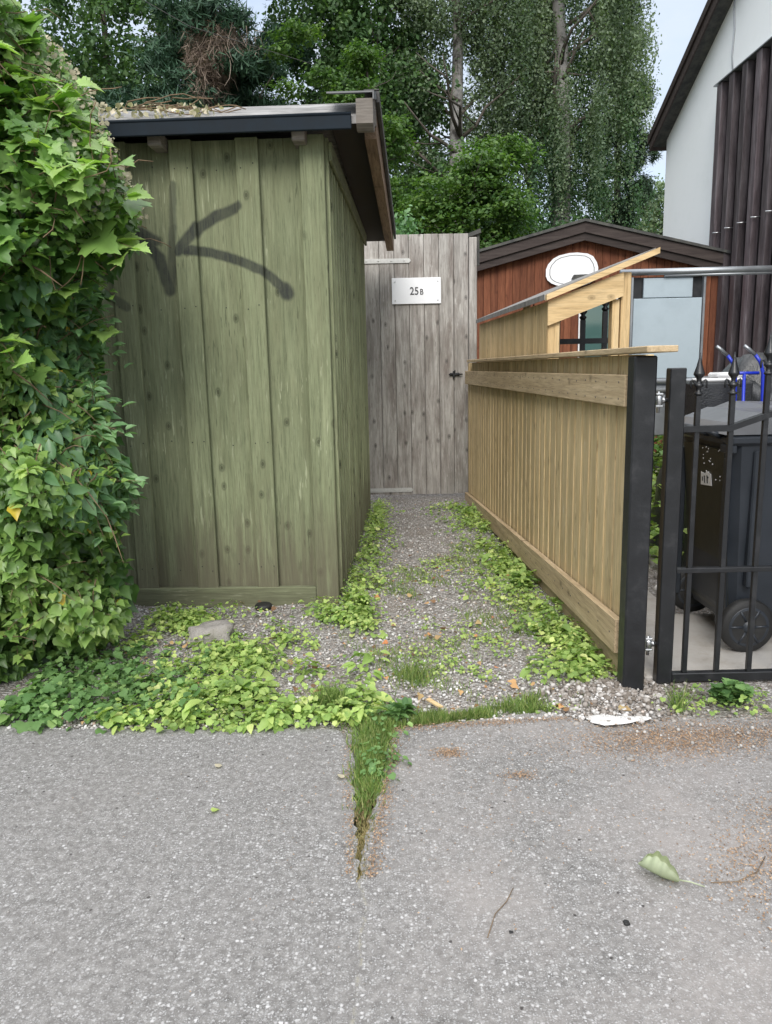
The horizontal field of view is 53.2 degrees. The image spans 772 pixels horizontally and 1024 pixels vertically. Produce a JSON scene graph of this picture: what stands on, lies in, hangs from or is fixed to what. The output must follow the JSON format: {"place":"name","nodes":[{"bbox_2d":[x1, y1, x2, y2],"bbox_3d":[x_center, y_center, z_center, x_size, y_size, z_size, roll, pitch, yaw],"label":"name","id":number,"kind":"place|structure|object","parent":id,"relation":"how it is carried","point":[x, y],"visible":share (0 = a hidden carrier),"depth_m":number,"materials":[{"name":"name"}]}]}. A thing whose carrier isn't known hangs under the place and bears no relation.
{"place":"outdoors","nodes":[
{"label":"outdoors","id":0,"kind":"place"},
{"bbox_2d":[143,0,313,64],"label":"overhead cable","id":1,"kind":"object","parent":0,"point":[225,37],"visible":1,"depth_m":12.12,"materials":[{"name":"rubber"}]},
{"bbox_2d":[16,0,706,234],"label":"sky","id":2,"kind":"structure","parent":0,"point":[677,20],"materials":[{"name":"white"}]},
{"bbox_2d":[355,793,373,874],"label":"ground","id":3,"kind":"structure","parent":0,"point":[362,821],"depth_m":2.50,"materials":[{"name":"brown soil"}]},
{"bbox_2d":[3,273,147,562],"bbox_3d":[-1.457,-0.483,3.598,0.625,1.316,1.177,-3,11,-11],"label":"lilac bush","id":4,"kind":"object","parent":3,"relation":"on","point":[81,301],"visible":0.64,"depth_m":3.50,"materials":[{"name":"green plant"}]},
{"bbox_2d":[6,0,177,107],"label":"airy tree","id":5,"kind":"object","parent":3,"relation":"on","point":[99,11],"visible":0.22,"depth_m":14.46,"materials":[{"name":"green plant"}]},
{"bbox_2d":[90,0,321,111],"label":"pine tree","id":6,"kind":"object","parent":3,"relation":"on","point":[252,75],"visible":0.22,"depth_m":12.93,"materials":[{"name":"green plant"}]},
{"bbox_2d":[177,0,266,107],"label":"dead twig bundle","id":7,"kind":"object","parent":6,"relation":"hanging from","point":[199,57],"visible":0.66,"depth_m":12.77,"materials":[{"name":"brown plant"}]},
{"bbox_2d":[259,12,420,225],"bbox_3d":[-0.629,-4.854,13.903,3.007,7.170,1.651,-1,11,0],"label":"yellow green tree","id":8,"kind":"object","parent":3,"relation":"on","point":[364,58],"visible":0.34,"depth_m":13.24,"materials":[{"name":"green plant"}]},
{"bbox_2d":[257,0,460,233],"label":"dark leafy tree","id":9,"kind":"object","parent":3,"relation":"on","point":[349,20],"visible":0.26,"depth_m":15.41,"materials":[{"name":"green plant"}]},
{"bbox_2d":[371,0,554,232],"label":"birch tree","id":10,"kind":"object","parent":3,"relation":"on","point":[454,27],"visible":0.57,"depth_m":15.57,"materials":[{"name":"green plant"}]},
{"bbox_2d":[393,131,551,248],"bbox_3d":[1.162,-3.816,13.395,3.382,5.233,2.508,-1,11,0],"label":"bright maple tree","id":11,"kind":"object","parent":3,"relation":"on","point":[482,171],"visible":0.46,"depth_m":12.77,"materials":[{"name":"green plant"}]},
{"bbox_2d":[468,193,584,235],"bbox_3d":[2.370,-3.734,14.672,3.990,4.564,2.043,-1,11,0],"label":"elder shrub","id":12,"kind":"object","parent":3,"relation":"on","point":[557,223],"visible":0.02,"depth_m":14.21,"materials":[{"name":"green plant"}]},
{"bbox_2d":[442,0,661,232],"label":"weeping birch","id":13,"kind":"object","parent":3,"relation":"on","point":[557,131],"visible":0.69,"depth_m":15.75,"materials":[{"name":"green plant"}]},
{"bbox_2d":[579,0,663,228],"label":"dark spruce","id":14,"kind":"object","parent":3,"relation":"on","point":[646,190],"visible":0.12,"depth_m":17.11,"materials":[{"name":"green plant"}]},
{"bbox_2d":[605,173,664,234],"bbox_3d":[10.575,-8.478,29.015,5.465,8.245,3.456,-1,11,0],"label":"pine","id":15,"kind":"object","parent":3,"relation":"on","point":[654,221],"visible":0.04,"depth_m":27.74,"materials":[{"name":"green plant"}]},
{"bbox_2d":[0,711,771,1023],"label":"asphalt","id":16,"kind":"structure","parent":0,"point":[164,877],"depth_m":2.06,"materials":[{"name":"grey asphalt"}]},
{"bbox_2d":[345,782,383,881],"bbox_3d":[-0.080,0.924,2.398,0.182,0.024,0.697,0,11,8],"label":"joint moss","id":17,"kind":"object","parent":16,"relation":"on","point":[361,842],"visible":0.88,"depth_m":2.28,"materials":[{"name":"green plant"}]},
{"bbox_2d":[341,710,409,836],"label":"joint grass","id":18,"kind":"structure","parent":16,"relation":"on","point":[366,734],"depth_m":2.68,"materials":[{"name":"green plant"}]},
{"bbox_2d":[342,692,412,782],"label":"joint weeds","id":19,"kind":"object","parent":16,"relation":"on","point":[372,768],"visible":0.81,"depth_m":2.68,"materials":[{"name":"green plant"}]},
{"bbox_2d":[72,713,771,991],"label":"seed scales","id":20,"kind":"object","parent":16,"relation":"on","point":[623,747],"visible":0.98,"depth_m":2.70,"materials":[{"name":"brown plant"}]},
{"bbox_2d":[487,888,513,937],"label":"dry twig","id":21,"kind":"object","parent":16,"relation":"on","point":[499,909],"visible":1,"depth_m":1.93,"materials":[{"name":"wood"}]},
{"bbox_2d":[623,919,629,925],"bbox_3d":[0.588,1.006,1.879,0.016,0.015,0.017,-1,11,0],"label":"pebble","id":22,"kind":"object","parent":16,"relation":"on","point":[626,922],"visible":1,"depth_m":1.88,"materials":[{"name":"stone"}]},
{"bbox_2d":[625,756,632,760],"bbox_3d":[0.839,0.854,2.656,0.028,0.020,0.023,-1,11,0],"label":"pebble","id":23,"kind":"object","parent":16,"relation":"on","point":[627,758],"visible":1,"depth_m":2.65,"materials":[{"name":"stone"}]},
{"bbox_2d":[638,851,704,886],"bbox_3d":[0.752,0.938,2.025,0.168,0.057,0.058,8,1,24],"label":"fallen leaf","id":24,"kind":"object","parent":16,"relation":"on","point":[657,863],"visible":1,"depth_m":2.02,"materials":[{"name":"green plant"}]},
{"bbox_2d":[617,720,767,756],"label":"loose chippings","id":25,"kind":"object","parent":16,"relation":"on","point":[700,725],"visible":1,"depth_m":2.84,"materials":[{"name":"gravel"}]},
{"bbox_2d":[711,856,765,882],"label":"dry twig","id":26,"kind":"object","parent":16,"relation":"on","point":[745,877],"visible":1,"depth_m":2.03,"materials":[{"name":"brown wood"}]},
{"bbox_2d":[0,466,771,792],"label":"gravel path","id":27,"kind":"structure","parent":0,"point":[428,536],"depth_m":3.93,"materials":[{"name":"grey gravel"}]},
{"bbox_2d":[0,34,139,683],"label":"leafy hedge","id":28,"kind":"object","parent":27,"relation":"on","point":[62,589],"visible":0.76,"depth_m":3.40,"materials":[{"name":"green plant"}]},
{"bbox_2d":[0,0,153,415],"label":"maple sapling","id":29,"kind":"object","parent":27,"relation":"on","point":[31,173],"visible":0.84,"depth_m":3.19,"materials":[{"name":"green plant"}]},
{"bbox_2d":[0,635,219,734],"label":"creeping weeds","id":30,"kind":"object","parent":27,"relation":"on","point":[82,665],"visible":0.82,"depth_m":3.23,"materials":[{"name":"green plant"}]},
{"bbox_2d":[15,89,395,607],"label":"green shed","id":31,"kind":"structure","parent":27,"relation":"on","point":[238,309],"depth_m":4.33,"materials":[{"name":"wood"}]},
{"bbox_2d":[0,1,170,290],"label":"climbing vine","id":32,"kind":"object","parent":31,"relation":"attached to","point":[70,76],"visible":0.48,"depth_m":3.25,"materials":[{"name":"green plant"}]},
{"bbox_2d":[89,93,244,118],"bbox_3d":[-1.346,-2.119,4.061,1.197,0.186,0.326,-1,11,0],"label":"roof vine","id":33,"kind":"object","parent":31,"relation":"on","point":[194,110],"visible":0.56,"depth_m":4.05,"materials":[{"name":"plant"}]},
{"bbox_2d":[186,619,233,648],"bbox_3d":[-0.890,0.633,3.918,0.240,0.143,0.171,-1,11,0],"label":"boulder","id":34,"kind":"object","parent":27,"relation":"on","point":[218,630],"visible":0.73,"depth_m":3.85,"materials":[{"name":"stone"}]},
{"bbox_2d":[86,650,394,734],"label":"lime weeds","id":35,"kind":"object","parent":27,"relation":"on","point":[231,727],"visible":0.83,"depth_m":3.04,"materials":[{"name":"green plant"}]},
{"bbox_2d":[216,674,266,699],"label":"leafy clump","id":36,"kind":"object","parent":27,"relation":"on","point":[246,683],"visible":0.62,"depth_m":3.20,"materials":[{"name":"green plant"}]},
{"bbox_2d":[115,593,387,675],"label":"gravel weeds","id":37,"kind":"object","parent":27,"relation":"on","point":[185,618],"visible":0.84,"depth_m":3.92,"materials":[{"name":"green plant"}]},
{"bbox_2d":[255,602,271,610],"bbox_3d":[-0.708,0.544,4.453,0.100,0.032,0.100,-1,11,0],"label":"round tin","id":38,"kind":"object","parent":27,"relation":"on","point":[266,605],"visible":0.89,"depth_m":4.42,"materials":[{"name":"metal"}]},
{"bbox_2d":[304,675,358,712],"bbox_3d":[-0.208,0.746,3.114,0.284,0.155,0.242,-6,12,-25],"label":"grass tuft","id":39,"kind":"object","parent":27,"relation":"on","point":[336,694],"visible":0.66,"depth_m":3.10,"materials":[{"name":"green plant"}]},
{"bbox_2d":[62,554,631,723],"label":"leaf litter","id":40,"kind":"object","parent":27,"relation":"on","point":[512,681],"visible":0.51,"depth_m":3.59,"materials":[{"name":"plant"}]},
{"bbox_2d":[353,594,370,607],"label":"leafy clump","id":41,"kind":"object","parent":27,"relation":"on","point":[359,597],"visible":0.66,"depth_m":4.32,"materials":[{"name":"green plant"}]},
{"bbox_2d":[335,497,413,626],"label":"wall weeds","id":42,"kind":"object","parent":27,"relation":"on","point":[378,509],"depth_m":5.19,"materials":[{"name":"green plant"}]},
{"bbox_2d":[383,697,416,720],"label":"leafy clump","id":43,"kind":"object","parent":27,"relation":"on","point":[404,707],"visible":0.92,"depth_m":2.99,"materials":[{"name":"green plant"}]},
{"bbox_2d":[393,205,424,239],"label":"garden shrub","id":44,"kind":"object","parent":27,"relation":"on","point":[402,227],"visible":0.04,"depth_m":11.47,"materials":[{"name":"green plant"}]},
{"bbox_2d":[383,655,435,694],"bbox_3d":[0.114,0.707,3.362,0.255,0.098,0.308,-1,11,0],"label":"grass tuft","id":45,"kind":"object","parent":27,"relation":"on","point":[412,672],"visible":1,"depth_m":3.37,"materials":[{"name":"green plant"}]},
{"bbox_2d":[426,697,442,708],"bbox_3d":[0.193,0.764,3.081,0.020,0.006,0.100,-7,12,-30],"label":"wood chip","id":46,"kind":"object","parent":27,"relation":"on","point":[433,702],"visible":1,"depth_m":3.08,"materials":[{"name":"brown wood"}]},
{"bbox_2d":[332,541,588,712],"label":"path grass","id":47,"kind":"structure","parent":27,"relation":"on","point":[458,610],"depth_m":4.16,"materials":[{"name":"green plant"}]},
{"bbox_2d":[375,692,556,728],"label":"verge grass","id":48,"kind":"structure","parent":27,"relation":"on","point":[430,716],"depth_m":3.00,"materials":[{"name":"green plant"}]},
{"bbox_2d":[468,229,480,362],"bbox_3d":[0.882,-1.515,8.042,0.200,2.720,0.300,-1,11,0],"label":"gate post","id":49,"kind":"object","parent":27,"relation":"on","point":[473,250],"visible":0.58,"depth_m":7.77,"materials":[{"name":"grey wood"}]},
{"bbox_2d":[391,556,596,713],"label":"path weeds","id":50,"kind":"object","parent":27,"relation":"on","point":[464,635],"visible":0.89,"depth_m":3.78,"materials":[{"name":"green plant"}]},
{"bbox_2d":[421,499,616,684],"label":"ground cover plants","id":51,"kind":"object","parent":27,"relation":"on","point":[575,639],"visible":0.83,"depth_m":4.10,"materials":[{"name":"green plant"}]},
{"bbox_2d":[505,568,537,587],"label":"leafy clump","id":52,"kind":"object","parent":27,"relation":"on","point":[525,575],"visible":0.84,"depth_m":4.70,"materials":[{"name":"green plant"}]},
{"bbox_2d":[509,686,550,712],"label":"grass tuft","id":53,"kind":"object","parent":27,"relation":"on","point":[533,697],"visible":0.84,"depth_m":3.10,"materials":[{"name":"green plant"}]},
{"bbox_2d":[533,302,608,352],"bbox_3d":[1.414,-0.755,6.070,0.660,1.890,0.068,-1,11,0],"label":"iron fence","id":54,"kind":"object","parent":27,"relation":"on","point":[582,341],"visible":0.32,"depth_m":5.94,"materials":[{"name":"black metal"}]},
{"bbox_2d":[465,345,678,676],"bbox_3d":[0.946,-0.344,5.374,0.150,1.458,5.024,-2,11,-2],"label":"plank fence","id":55,"kind":"object","parent":27,"relation":"on","point":[546,452],"visible":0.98,"depth_m":4.19,"materials":[{"name":"brown wood"}]},
{"bbox_2d":[586,715,650,725],"bbox_3d":[0.894,0.791,2.946,0.250,0.008,0.094,-1,11,0],"label":"lime patch","id":56,"kind":"object","parent":27,"relation":"on","point":[603,719],"visible":1,"depth_m":2.94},
{"bbox_2d":[495,670,741,724],"bbox_3d":[0.961,0.734,3.203,0.992,0.064,0.588,-1,11,0],"label":"pale rubble","id":57,"kind":"object","parent":27,"relation":"on","point":[619,692],"visible":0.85,"depth_m":3.11,"materials":[{"name":"grey gravel"}]},
{"bbox_2d":[617,355,657,691],"bbox_3d":[1.000,0.101,3.083,0.088,1.424,0.084,-1,11,0],"label":"steel post","id":58,"kind":"object","parent":27,"relation":"on","point":[640,420],"visible":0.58,"depth_m":3.04,"materials":[{"name":"black metal"}]},
{"bbox_2d":[649,554,656,590],"bbox_3d":[2.604,0.095,6.484,3.071,0.100,4.549,-1,11,0],"label":"yard rubble","id":59,"kind":"object","parent":27,"relation":"on","point":[651,557],"depth_m":5.20,"materials":[{"name":"stone"}]},
{"bbox_2d":[653,435,663,469],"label":"tall weeds","id":60,"kind":"object","parent":27,"relation":"on","point":[657,448],"depth_m":9.44,"materials":[{"name":"green plant"}]},
{"bbox_2d":[649,441,686,563],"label":"yard weeds","id":61,"kind":"object","parent":27,"relation":"on","point":[653,550],"visible":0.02,"depth_m":5.58,"materials":[{"name":"green plant"}]},
{"bbox_2d":[663,679,698,711],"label":"grass tuft","id":62,"kind":"object","parent":27,"relation":"on","point":[678,704],"visible":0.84,"depth_m":3.03,"materials":[{"name":"green plant"}]},
{"bbox_2d":[619,265,771,435],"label":"glazed shelter","id":63,"kind":"object","parent":27,"relation":"on","point":[668,308],"visible":0.18,"depth_m":6.31,"materials":[{"name":"glass"}]},
{"bbox_2d":[645,331,771,682],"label":"iron gate","id":64,"kind":"structure","parent":27,"relation":"on","point":[673,400],"depth_m":3.15,"materials":[{"name":"black metal"}]},
{"bbox_2d":[650,379,771,566],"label":"tarpaulin heap","id":65,"kind":"object","parent":27,"relation":"on","point":[756,392],"visible":0.05,"depth_m":5.61,"materials":[{"name":"grey plastic"}]},
{"bbox_2d":[722,352,771,386],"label":"covered sack","id":66,"kind":"object","parent":65,"relation":"on","point":[747,362],"visible":0.25,"depth_m":5.21,"materials":[{"name":"grey plastic"}]},
{"bbox_2d":[651,679,771,715],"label":"gate weeds","id":67,"kind":"object","parent":27,"relation":"on","point":[714,700],"visible":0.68,"depth_m":3.03,"materials":[{"name":"green plant"}]},
{"bbox_2d":[707,677,754,707],"bbox_3d":[1.370,0.721,3.070,0.190,0.118,0.152,-7,12,-26],"label":"leafy clump","id":68,"kind":"object","parent":27,"relation":"on","point":[726,690],"visible":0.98,"depth_m":3.05,"materials":[{"name":"green plant"}]},
{"bbox_2d":[715,344,764,400],"bbox_3d":[2.196,-0.324,4.832,0.338,1.424,0.024,-1,11,0],"label":"blue cart","id":69,"kind":"object","parent":27,"relation":"on","point":[746,347],"visible":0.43,"depth_m":4.72,"materials":[{"name":"paint"}]},
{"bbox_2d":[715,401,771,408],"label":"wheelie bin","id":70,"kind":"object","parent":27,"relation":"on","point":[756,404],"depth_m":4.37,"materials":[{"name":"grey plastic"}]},
{"bbox_2d":[476,247,659,361],"bbox_3d":[1.293,-0.876,6.279,0.695,2.057,2.898,-2,11,-2],"label":"timber shelter","id":71,"kind":"object","parent":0,"point":[529,330],"visible":0.43,"depth_m":4.83,"materials":[{"name":"brown wood"}]},
{"bbox_2d":[477,218,730,456],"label":"red shed","id":72,"kind":"structure","parent":0,"point":[511,272],"depth_m":10.41,"materials":[{"name":"wood"}]},
{"bbox_2d":[546,252,597,285],"bbox_3d":[2.516,-3.280,10.411,0.690,0.447,0.190,1,11,11],"label":"basketball backboard","id":73,"kind":"object","parent":72,"relation":"attached to","point":[563,268],"visible":0.76,"depth_m":10.46,"materials":[{"name":"plastic"}]},
{"bbox_2d":[585,305,608,356],"bbox_3d":[2.964,-1.813,10.703,0.496,2.158,0.014,1,11,11],"label":"window","id":74,"kind":"structure","parent":72,"relation":"in","point":[593,320],"depth_m":10.57,"materials":[{"name":"teal glass"}]},
{"bbox_2d":[644,591,771,680],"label":"concrete pavement","id":75,"kind":"structure","parent":0,"point":[701,641],"depth_m":3.60,"materials":[{"name":"grey concrete"}]},
{"bbox_2d":[683,382,752,527],"bbox_3d":[2.165,-0.245,5.096,0.340,1.213,0.250,-1,11,0],"label":"storage box","id":76,"kind":"object","parent":75,"relation":"on","point":[715,394],"visible":0.22,"depth_m":4.88,"materials":[{"name":"plastic"}]},
{"bbox_2d":[691,372,747,381],"bbox_3d":[2.161,-0.874,4.983,0.300,0.060,0.200,-1,11,0],"label":"plastic tray","id":77,"kind":"object","parent":76,"relation":"on","point":[718,376],"visible":0.55,"depth_m":4.91,"materials":[{"name":"white plastic"}]},
{"bbox_2d":[675,407,771,651],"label":"wheelie bin","id":78,"kind":"object","parent":75,"relation":"on","point":[710,488],"visible":0.69,"depth_m":3.55,"materials":[{"name":"black plastic"}]},
{"bbox_2d":[647,0,771,371],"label":"white house","id":79,"kind":"structure","parent":0,"point":[710,133],"depth_m":9.92,"materials":[{"name":"paint"}]},
{"bbox_3d":[-0.291,-1.420,7.948,0.090,2.620,0.090,-1,11,0],"label":"gate post","id":80,"kind":"object","parent":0,"visible":0},
{"bbox_2d":[364,233,468,494],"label":"plank gate","id":81,"kind":"structure","parent":80,"relation":"attached to","point":[416,292],"depth_m":7.89,"materials":[{"name":"grey wood"}]}
]}

